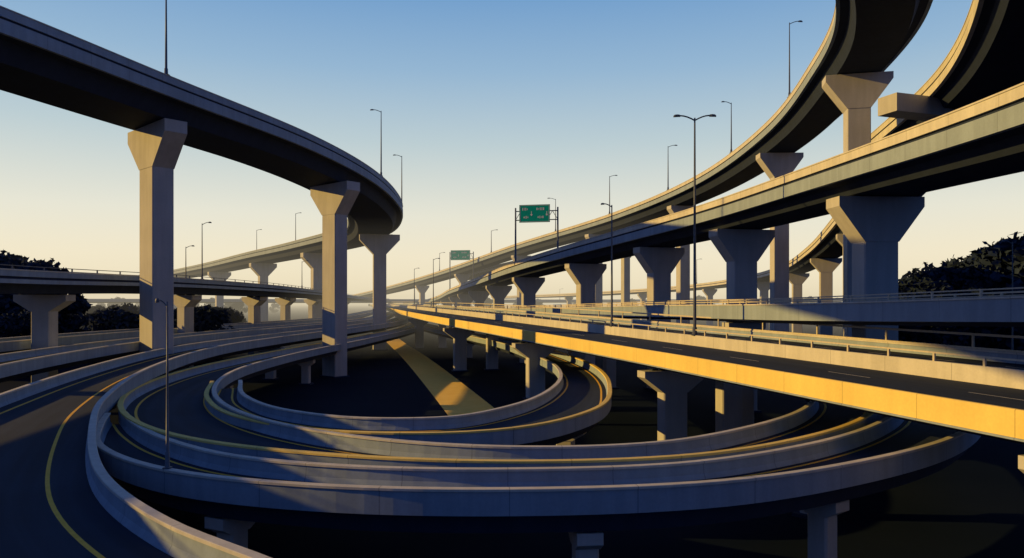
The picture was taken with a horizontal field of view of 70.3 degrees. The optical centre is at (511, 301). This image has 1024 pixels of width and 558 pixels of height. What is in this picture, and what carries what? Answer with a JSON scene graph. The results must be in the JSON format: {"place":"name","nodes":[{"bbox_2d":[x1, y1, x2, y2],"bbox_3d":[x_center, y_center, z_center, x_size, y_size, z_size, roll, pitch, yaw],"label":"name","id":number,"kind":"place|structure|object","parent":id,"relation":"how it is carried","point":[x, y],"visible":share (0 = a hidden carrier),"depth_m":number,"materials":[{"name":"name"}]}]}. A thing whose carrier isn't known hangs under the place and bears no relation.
{"place":"outdoors","nodes":[
{"label":"outdoors","id":0,"kind":"place"},
{"bbox_2d":[0,309,372,353],"bbox_3d":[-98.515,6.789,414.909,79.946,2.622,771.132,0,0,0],"label":"curved road","id":1,"kind":"structure","parent":0,"point":[13,344],"depth_m":128.80,"materials":[{"name":"concrete"}]},
{"bbox_2d":[0,311,396,382],"bbox_3d":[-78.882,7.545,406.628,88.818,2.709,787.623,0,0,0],"label":"curved road","id":2,"kind":"structure","parent":0,"point":[18,364],"depth_m":102.68,"materials":[{"name":"concrete"}]},
{"bbox_2d":[0,317,411,557],"bbox_3d":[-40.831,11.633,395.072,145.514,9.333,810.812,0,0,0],"label":"curved road","id":3,"kind":"structure","parent":0,"point":[63,494],"depth_m":38.94,"materials":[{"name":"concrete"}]},
{"bbox_2d":[387,339,493,415],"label":"service road","id":4,"kind":"structure","parent":0,"point":[451,394],"depth_m":138.55,"materials":[{"name":"grey asphalt"}]},
{"bbox_2d":[0,303,1023,557],"bbox_3d":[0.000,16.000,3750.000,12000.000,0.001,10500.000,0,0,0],"label":"ground","id":5,"kind":"structure","parent":0,"point":[968,503],"depth_m":57.91,"materials":[{"name":"soil"}]},
{"bbox_2d":[0,249,92,333],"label":"distant tree mass","id":6,"kind":"object","parent":5,"relation":"on","point":[80,305],"visible":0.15,"depth_m":184.57,"materials":[{"name":"green plant"}]},
{"bbox_2d":[0,302,246,377],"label":"distant tree mass","id":7,"kind":"object","parent":5,"relation":"on","point":[16,322],"visible":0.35,"depth_m":152.95,"materials":[{"name":"green plant"}]},
{"bbox_2d":[0,264,372,382],"bbox_3d":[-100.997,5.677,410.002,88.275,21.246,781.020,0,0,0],"label":"elevated road","id":8,"kind":"structure","parent":5,"relation":"on","point":[189,292],"depth_m":110.89,"materials":[{"name":"concrete"}]},
{"bbox_2d":[185,245,193,277],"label":"street lamp","id":9,"kind":"object","parent":8,"relation":"on","point":[185,261],"visible":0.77,"depth_m":159.10,"materials":[{"name":"metal"}]},
{"bbox_2d":[201,222,211,278],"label":"street lamp","id":10,"kind":"object","parent":8,"relation":"on","point":[202,254],"visible":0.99,"depth_m":144.14,"materials":[{"name":"metal"}]},
{"bbox_2d":[0,5,402,377],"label":"flyover viaduct","id":11,"kind":"object","parent":5,"relation":"on","point":[164,117],"visible":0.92,"depth_m":112.75,"materials":[{"name":"concrete"}]},
{"bbox_2d":[164,0,168,74],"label":"street lamp","id":12,"kind":"object","parent":11,"relation":"on","point":[165,70],"visible":1,"depth_m":104.28,"materials":[{"name":"metal"}]},
{"bbox_2d":[370,109,382,175],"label":"street lamp","id":13,"kind":"object","parent":11,"relation":"on","point":[381,144],"visible":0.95,"depth_m":171.58,"materials":[{"name":"metal"}]},
{"bbox_2d":[393,154,401,199],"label":"street lamp","id":14,"kind":"object","parent":11,"relation":"on","point":[401,175],"visible":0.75,"depth_m":214.65,"materials":[{"name":"metal"}]},
{"bbox_2d":[204,322,611,444],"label":"loop ramp","id":15,"kind":"structure","parent":5,"relation":"on","point":[571,405],"depth_m":60.62,"materials":[{"name":"concrete"}]},
{"bbox_2d":[87,299,838,306],"bbox_3d":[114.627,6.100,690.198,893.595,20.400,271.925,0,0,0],"label":"elevated road","id":16,"kind":"structure","parent":5,"relation":"on","point":[132,301],"depth_m":629.62,"materials":[{"name":"concrete"}]},
{"bbox_2d":[95,295,842,314],"bbox_3d":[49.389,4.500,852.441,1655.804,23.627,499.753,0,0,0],"label":"distant tree mass","id":17,"kind":"object","parent":5,"relation":"on","point":[240,306],"visible":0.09,"depth_m":725.39,"materials":[{"name":"green plant"}]},
{"bbox_2d":[117,322,882,518],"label":"loop ramp","id":18,"kind":"structure","parent":5,"relation":"on","point":[193,420],"depth_m":51.19,"materials":[{"name":"concrete"}]},
{"bbox_2d":[96,413,980,557],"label":"loop ramp","id":19,"kind":"structure","parent":5,"relation":"on","point":[234,498],"depth_m":39.05,"materials":[{"name":"concrete"}]},
{"bbox_2d":[155,298,172,468],"bbox_3d":[-18.802,4.416,39.194,0.836,9.209,0.375,0,0,0],"label":"street lamp","id":20,"kind":"object","parent":19,"relation":"on","point":[167,452],"visible":1,"depth_m":39.15,"materials":[{"name":"metal"}]},
{"bbox_2d":[354,0,932,336],"bbox_3d":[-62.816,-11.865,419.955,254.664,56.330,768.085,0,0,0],"label":"flyover ramp","id":21,"kind":"structure","parent":5,"relation":"on","point":[863,45],"depth_m":142.15,"materials":[{"name":"concrete"}]},
{"bbox_2d":[547,198,555,230],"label":"street lamp","id":22,"kind":"object","parent":21,"relation":"on","point":[555,212],"visible":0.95,"depth_m":308.48,"materials":[{"name":"metal"}]},
{"bbox_2d":[609,175,616,213],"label":"street lamp","id":23,"kind":"object","parent":21,"relation":"on","point":[609,192],"visible":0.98,"depth_m":266.75,"materials":[{"name":"metal"}]},
{"bbox_2d":[667,145,676,189],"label":"street lamp","id":24,"kind":"object","parent":21,"relation":"on","point":[668,173],"visible":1,"depth_m":224.67,"materials":[{"name":"metal"}]},
{"bbox_2d":[722,101,731,152],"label":"street lamp","id":25,"kind":"object","parent":21,"relation":"on","point":[731,126],"visible":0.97,"depth_m":179.12,"materials":[{"name":"metal"}]},
{"bbox_2d":[787,20,802,97],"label":"street lamp","id":26,"kind":"object","parent":21,"relation":"on","point":[789,92],"visible":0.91,"depth_m":136.78,"materials":[{"name":"metal"}]},
{"bbox_2d":[368,287,1023,426],"bbox_3d":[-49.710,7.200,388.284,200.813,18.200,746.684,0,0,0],"label":"elevated road","id":27,"kind":"structure","parent":5,"relation":"on","point":[981,310],"depth_m":68.99,"materials":[{"name":"concrete"}]},
{"bbox_2d":[372,302,1023,472],"bbox_3d":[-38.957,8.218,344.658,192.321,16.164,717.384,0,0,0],"label":"highway viaduct","id":28,"kind":"object","parent":5,"relation":"on","point":[973,389],"visible":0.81,"depth_m":67.30,"materials":[{"name":"concrete"}]},
{"bbox_2d":[414,269,414,305],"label":"street lamp","id":29,"kind":"object","parent":28,"relation":"on","point":[414,287],"visible":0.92,"depth_m":320.45,"materials":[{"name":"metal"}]},
{"bbox_2d":[433,258,439,307],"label":"street lamp","id":30,"kind":"object","parent":28,"relation":"on","point":[433,281],"visible":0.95,"depth_m":248.02,"materials":[{"name":"metal"}]},
{"bbox_2d":[601,203,613,325],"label":"street lamp","id":31,"kind":"object","parent":28,"relation":"on","point":[611,322],"visible":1,"depth_m":103.84,"materials":[{"name":"metal"}]},
{"bbox_2d":[673,114,715,334],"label":"street lamp","id":32,"kind":"object","parent":28,"relation":"on","point":[694,331],"visible":1,"depth_m":83.84,"materials":[{"name":"metal"}]},
{"bbox_2d":[491,193,924,335],"bbox_3d":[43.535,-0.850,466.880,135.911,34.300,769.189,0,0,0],"label":"elevated ramp","id":33,"kind":"structure","parent":5,"relation":"on","point":[821,253],"depth_m":207.76,"materials":[{"name":"concrete"}]},
{"bbox_2d":[406,82,1023,418],"bbox_3d":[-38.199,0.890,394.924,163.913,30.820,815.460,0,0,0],"label":"highway viaduct","id":34,"kind":"object","parent":5,"relation":"on","point":[860,194],"visible":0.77,"depth_m":75.40,"materials":[{"name":"concrete"}]},
{"bbox_2d":[449,250,473,290],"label":"overhead road sign","id":35,"kind":"object","parent":34,"relation":"on","point":[460,254],"visible":0.93,"depth_m":389.50,"materials":[{"name":"metal"}]},
{"bbox_2d":[514,204,558,264],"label":"overhead road sign","id":36,"kind":"object","parent":34,"relation":"on","point":[535,213],"visible":0.94,"depth_m":196.45,"materials":[{"name":"metal"}]},
{"bbox_2d":[469,0,1023,305],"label":"flyover ramp","id":37,"kind":"structure","parent":5,"relation":"on","point":[984,58],"depth_m":87.21,"materials":[{"name":"concrete"}]},
{"bbox_2d":[898,231,1023,350],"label":"distant tree mass","id":38,"kind":"object","parent":5,"relation":"on","point":[990,267],"visible":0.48,"depth_m":164.60,"materials":[{"name":"green plant"}]},
{"bbox_2d":[1001,240,1012,349],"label":"street lamp","id":39,"kind":"object","parent":5,"relation":"on","point":[1012,280],"visible":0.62,"depth_m":109.94,"materials":[{"name":"metal"}]},
{"bbox_2d":[0,0,1023,302],"label":"sky","id":40,"kind":"structure","parent":0,"point":[490,108],"materials":[{"name":"blue"}]}
]}

